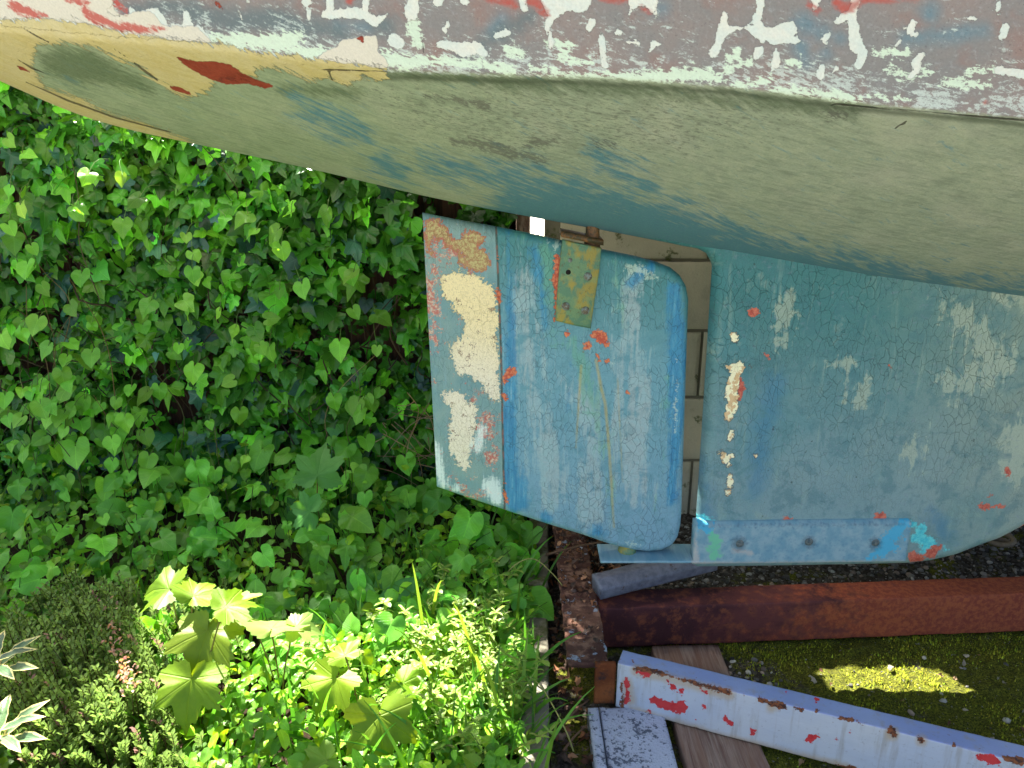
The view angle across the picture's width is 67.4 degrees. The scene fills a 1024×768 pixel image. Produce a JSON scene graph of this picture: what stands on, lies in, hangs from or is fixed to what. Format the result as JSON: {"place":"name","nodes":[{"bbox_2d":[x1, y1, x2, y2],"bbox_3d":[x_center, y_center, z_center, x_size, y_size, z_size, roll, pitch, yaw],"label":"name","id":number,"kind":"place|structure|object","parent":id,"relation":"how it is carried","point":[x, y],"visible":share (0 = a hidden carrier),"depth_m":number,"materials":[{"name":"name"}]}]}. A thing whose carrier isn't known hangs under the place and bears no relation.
{"place":"outdoors","nodes":[
{"label":"outdoors","id":0,"kind":"place"},
{"bbox_2d":[0,494,551,767],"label":"garden soil","id":1,"kind":"structure","parent":0,"point":[90,580],"depth_m":2.10,"materials":[{"name":"brown soil"}]},
{"bbox_2d":[0,630,48,752],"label":"variegated shrub","id":2,"kind":"object","parent":1,"relation":"on","point":[8,741],"visible":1,"depth_m":1.28,"materials":[{"name":"green plant"}]},
{"bbox_2d":[0,568,249,767],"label":"heather shrub","id":3,"kind":"object","parent":1,"relation":"on","point":[104,726],"visible":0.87,"depth_m":1.44,"materials":[{"name":"green plant"}]},
{"bbox_2d":[139,565,262,735],"bbox_3d":[-0.597,0.523,1.498,0.214,0.320,0.298,-9,20,-26],"label":"sycamore seedling","id":4,"kind":"object","parent":1,"relation":"on","point":[188,690],"visible":0.93,"depth_m":1.43,"materials":[{"name":"green plant"}]},
{"bbox_2d":[214,590,323,689],"bbox_3d":[-0.463,0.548,1.464,0.224,0.294,0.118,9,20,26],"label":"sycamore seedling","id":5,"kind":"object","parent":1,"relation":"on","point":[294,626],"visible":0.8,"depth_m":1.41,"materials":[{"name":"green plant"}]},
{"bbox_2d":[0,432,542,767],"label":"ground cover","id":6,"kind":"object","parent":1,"relation":"on","point":[211,754],"visible":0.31,"depth_m":1.59,"materials":[{"name":"green plant"}]},
{"bbox_2d":[0,433,553,679],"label":"broadleaf weed","id":7,"kind":"object","parent":1,"relation":"on","point":[199,536],"visible":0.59,"depth_m":1.96,"materials":[{"name":"green plant"}]},
{"bbox_2d":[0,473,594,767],"bbox_3d":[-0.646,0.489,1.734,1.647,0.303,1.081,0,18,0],"label":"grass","id":8,"kind":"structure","parent":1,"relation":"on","point":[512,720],"depth_m":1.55,"materials":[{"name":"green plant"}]},
{"bbox_2d":[287,740,340,767],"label":"sycamore seedling","id":9,"kind":"object","parent":1,"relation":"on","point":[322,753],"visible":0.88,"depth_m":1.31,"materials":[{"name":"green plant"}]},
{"bbox_2d":[289,441,343,530],"bbox_3d":[-0.482,0.337,1.984,0.134,0.374,0.328,0,18,0],"label":"sycamore seedling","id":10,"kind":"object","parent":1,"relation":"on","point":[320,466],"visible":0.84,"depth_m":1.90,"materials":[{"name":"green plant"}]},
{"bbox_2d":[285,497,351,531],"bbox_3d":[-0.546,0.388,2.195,0.188,0.147,0.118,0,18,0],"label":"dock plant","id":11,"kind":"object","parent":1,"relation":"on","point":[290,516],"visible":0.08,"depth_m":2.17,"materials":[{"name":"green plant"}]},
{"bbox_2d":[300,639,427,758],"bbox_3d":[-0.280,0.623,1.451,0.255,0.160,0.181,9,20,26],"label":"sycamore seedling","id":12,"kind":"object","parent":1,"relation":"on","point":[360,716],"visible":0.85,"depth_m":1.44,"materials":[{"name":"green plant"}]},
{"bbox_2d":[346,563,418,615],"bbox_3d":[-0.314,0.514,1.834,0.174,0.130,0.126,17,25,42],"label":"dock plant","id":13,"kind":"object","parent":1,"relation":"on","point":[370,586],"visible":0.14,"depth_m":1.81,"materials":[{"name":"green plant"}]},
{"bbox_2d":[271,556,559,765],"bbox_3d":[-0.193,0.574,1.605,0.561,0.177,0.574,0,18,0],"label":"cleavers tangle","id":14,"kind":"object","parent":1,"relation":"on","point":[432,634],"visible":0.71,"depth_m":1.54,"materials":[{"name":"green plant"}]},
{"bbox_2d":[503,558,562,585],"bbox_3d":[0.047,0.481,1.862,0.198,0.115,0.046,8,20,23],"label":"tendril","id":15,"kind":"object","parent":1,"relation":"on","point":[533,559],"visible":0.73,"depth_m":1.85},
{"bbox_2d":[548,513,1023,767],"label":"ground","id":16,"kind":"structure","parent":0,"point":[942,714],"depth_m":1.75,"materials":[{"name":"green plant"}]},
{"bbox_2d":[519,518,548,767],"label":"garden kerb","id":17,"kind":"structure","parent":16,"relation":"on","point":[541,624],"depth_m":1.72,"materials":[{"name":"concrete"}]},
{"bbox_2d":[525,676,573,751],"bbox_3d":[0.051,0.636,1.519,0.026,0.092,0.202,-13,22,-35],"label":"grass blade","id":18,"kind":"object","parent":17,"relation":"on","point":[556,713],"visible":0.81,"depth_m":1.46,"materials":[{"name":"green plant"}]},
{"bbox_2d":[548,542,592,764],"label":"dead leaves","id":19,"kind":"object","parent":16,"relation":"on","point":[564,756],"visible":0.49,"depth_m":1.65,"materials":[{"name":"brown plant"}]},
{"bbox_2d":[560,699,588,729],"bbox_3d":[0.128,0.677,1.573,0.006,0.016,0.100,16,24,40],"label":"twig","id":20,"kind":"object","parent":16,"relation":"on","point":[575,710],"visible":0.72,"depth_m":1.57,"materials":[{"name":"brown wood"}]},
{"bbox_2d":[562,725,587,751],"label":"twig","id":21,"kind":"object","parent":16,"relation":"on","point":[571,739],"visible":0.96,"depth_m":1.51,"materials":[{"name":"brown wood"}]},
{"bbox_2d":[549,525,624,573],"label":"leaf litter","id":22,"kind":"object","parent":16,"relation":"on","point":[593,554],"visible":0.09,"depth_m":2.06,"materials":[{"name":"brown plant"}]},
{"bbox_2d":[587,707,677,767],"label":"concrete block","id":23,"kind":"object","parent":16,"relation":"on","point":[626,738],"depth_m":1.49,"materials":[{"name":"white concrete"}]},
{"bbox_2d":[651,645,769,767],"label":"timber plank","id":24,"kind":"object","parent":16,"relation":"on","point":[699,748],"visible":0.37,"depth_m":1.50,"materials":[{"name":"brown wood"}]},
{"bbox_2d":[553,526,1023,767],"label":"boat cradle","id":25,"kind":"object","parent":16,"relation":"on","point":[630,611],"visible":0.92,"depth_m":1.78,"materials":[{"name":"red metal"}]},
{"bbox_2d":[0,0,1023,565],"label":"sailing boat","id":26,"kind":"object","parent":25,"relation":"on","point":[832,190],"visible":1,"depth_m":1.33,"materials":[{"name":"paint"}]},
{"bbox_2d":[546,541,604,555],"bbox_3d":[0.182,0.406,1.919,0.206,0.016,0.006,-5,19,-16],"label":"twig","id":27,"kind":"object","parent":25,"relation":"on","point":[558,551],"visible":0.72,"depth_m":1.91,"materials":[{"name":"brown wood"}]},
{"bbox_2d":[554,527,598,650],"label":"leaf scraps","id":28,"kind":"object","parent":25,"relation":"on","point":[587,584],"visible":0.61,"depth_m":1.86,"materials":[{"name":"brown plant"}]},
{"bbox_2d":[591,522,1023,588],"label":"gravel","id":29,"kind":"structure","parent":16,"relation":"on","point":[1016,570],"depth_m":2.13,"materials":[{"name":"grey gravel"}]},
{"bbox_2d":[987,533,1016,547],"bbox_3d":[1.423,0.457,2.231,0.081,0.043,0.074,0,18,0],"label":"old rope","id":30,"kind":"object","parent":29,"relation":"on","point":[1001,542],"visible":0.67,"depth_m":2.21,"materials":[{"name":"beige fabric"}]},
{"bbox_2d":[660,631,1023,767],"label":"moss","id":31,"kind":"object","parent":16,"relation":"on","point":[933,682],"visible":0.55,"depth_m":1.77,"materials":[{"name":"green plant"}]},
{"bbox_2d":[725,656,1023,766],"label":"pebbles","id":32,"kind":"object","parent":16,"relation":"on","point":[909,711],"visible":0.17,"depth_m":1.72,"materials":[{"name":"stone"}]},
{"bbox_2d":[758,654,1023,766],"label":"leaf fragments","id":33,"kind":"object","parent":16,"relation":"on","point":[801,760],"visible":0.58,"depth_m":1.69,"materials":[{"name":"plant"}]},
{"label":"yard","id":34,"kind":"structure","parent":0,"visible":0},
{"bbox_2d":[0,98,515,493],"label":"board fence","id":35,"kind":"object","parent":34,"relation":"on","point":[444,208],"visible":0.02,"depth_m":2.29,"materials":[{"name":"brown wood"}]},
{"bbox_2d":[0,81,541,519],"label":"ivy","id":36,"kind":"object","parent":35,"relation":"attached to","point":[282,392],"visible":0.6,"depth_m":2.15,"materials":[{"name":"green plant"}]},
{"bbox_2d":[0,125,391,538],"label":"bindweed","id":37,"kind":"object","parent":36,"relation":"attached to","point":[56,419],"visible":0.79,"depth_m":2.10,"materials":[{"name":"green plant"}]},
{"bbox_2d":[530,217,543,235],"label":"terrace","id":38,"kind":"structure","parent":34,"relation":"on","point":[536,226],"depth_m":2.76,"materials":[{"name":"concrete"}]},
{"bbox_2d":[516,214,711,515],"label":"garden wall","id":39,"kind":"structure","parent":34,"relation":"on","point":[691,267],"depth_m":2.24,"materials":[{"name":"grey concrete"}]}
]}

